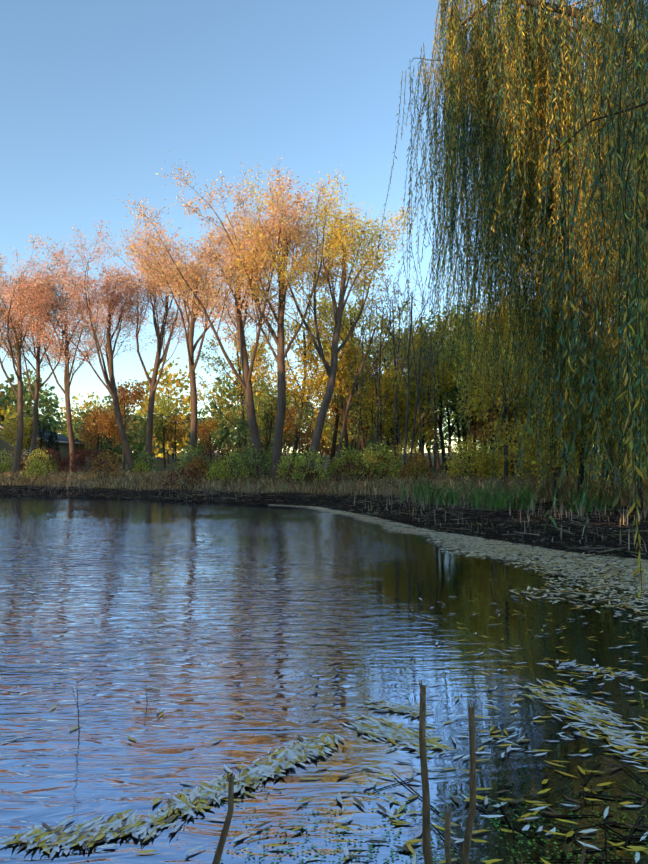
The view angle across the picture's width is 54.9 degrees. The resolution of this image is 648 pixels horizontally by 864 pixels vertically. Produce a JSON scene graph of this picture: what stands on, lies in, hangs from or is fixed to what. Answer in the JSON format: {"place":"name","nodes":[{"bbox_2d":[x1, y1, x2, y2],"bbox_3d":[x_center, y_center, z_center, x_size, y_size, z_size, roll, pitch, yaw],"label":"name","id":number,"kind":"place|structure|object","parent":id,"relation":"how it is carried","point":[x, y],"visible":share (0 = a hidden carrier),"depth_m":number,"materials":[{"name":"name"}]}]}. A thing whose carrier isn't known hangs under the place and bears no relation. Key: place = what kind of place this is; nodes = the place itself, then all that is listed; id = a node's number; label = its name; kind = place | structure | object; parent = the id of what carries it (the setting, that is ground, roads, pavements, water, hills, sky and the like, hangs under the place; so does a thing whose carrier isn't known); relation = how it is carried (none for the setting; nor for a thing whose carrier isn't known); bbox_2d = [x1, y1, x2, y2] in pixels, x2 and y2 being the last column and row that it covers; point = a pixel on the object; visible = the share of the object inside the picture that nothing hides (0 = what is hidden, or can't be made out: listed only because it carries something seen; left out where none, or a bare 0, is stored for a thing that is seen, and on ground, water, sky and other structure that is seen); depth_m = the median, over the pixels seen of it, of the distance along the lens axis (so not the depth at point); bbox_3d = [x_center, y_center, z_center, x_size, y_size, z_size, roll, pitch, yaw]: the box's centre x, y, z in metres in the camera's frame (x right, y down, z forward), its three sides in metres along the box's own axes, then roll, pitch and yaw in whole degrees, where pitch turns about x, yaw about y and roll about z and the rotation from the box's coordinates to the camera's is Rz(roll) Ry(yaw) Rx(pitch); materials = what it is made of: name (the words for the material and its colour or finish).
{"place":"outdoors","nodes":[
{"label":"outdoors","id":0,"kind":"place"},
{"bbox_2d":[0,0,646,452],"label":"sky","id":1,"kind":"structure","parent":0,"point":[95,95],"materials":[{"name":"blue"}]},
{"bbox_2d":[0,496,647,863],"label":"water","id":2,"kind":"structure","parent":0,"point":[303,621],"depth_m":4.75,"materials":[{"name":"blue liquid"}]},
{"bbox_2d":[0,504,647,863],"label":"floating leaves","id":3,"kind":"object","parent":2,"relation":"on","point":[207,793],"visible":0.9,"depth_m":3.63,"materials":[{"name":"green plant"}]},
{"bbox_2d":[71,510,647,863],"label":"sticks","id":4,"kind":"object","parent":2,"relation":"in","point":[426,836],"visible":0.96,"depth_m":2.03,"materials":[{"name":"brown wood"}]},
{"bbox_2d":[177,770,647,863],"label":"duckweed","id":5,"kind":"object","parent":2,"relation":"on","point":[371,855],"visible":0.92,"depth_m":2.70,"materials":[{"name":"green plant"}]},
{"bbox_2d":[0,452,647,558],"bbox_3d":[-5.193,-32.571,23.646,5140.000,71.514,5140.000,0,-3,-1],"label":"ground","id":6,"kind":"structure","parent":0,"point":[159,465],"depth_m":23.96,"materials":[{"name":"brown soil"}]},
{"bbox_2d":[0,421,86,468],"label":"house","id":7,"kind":"structure","parent":6,"relation":"on","point":[63,446],"depth_m":67.70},
{"bbox_2d":[0,151,647,508],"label":"tree","id":8,"kind":"object","parent":6,"relation":"on","point":[224,434],"depth_m":38.60,"materials":[{"name":"orange plant"}]},
{"bbox_2d":[0,469,647,558],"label":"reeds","id":9,"kind":"object","parent":6,"relation":"on","point":[407,489],"depth_m":22.56,"materials":[{"name":"plant"}]},
{"bbox_2d":[357,0,647,599],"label":"willow","id":10,"kind":"object","parent":6,"relation":"on","point":[624,233],"depth_m":16.69,"materials":[{"name":"green plant"}]}
]}

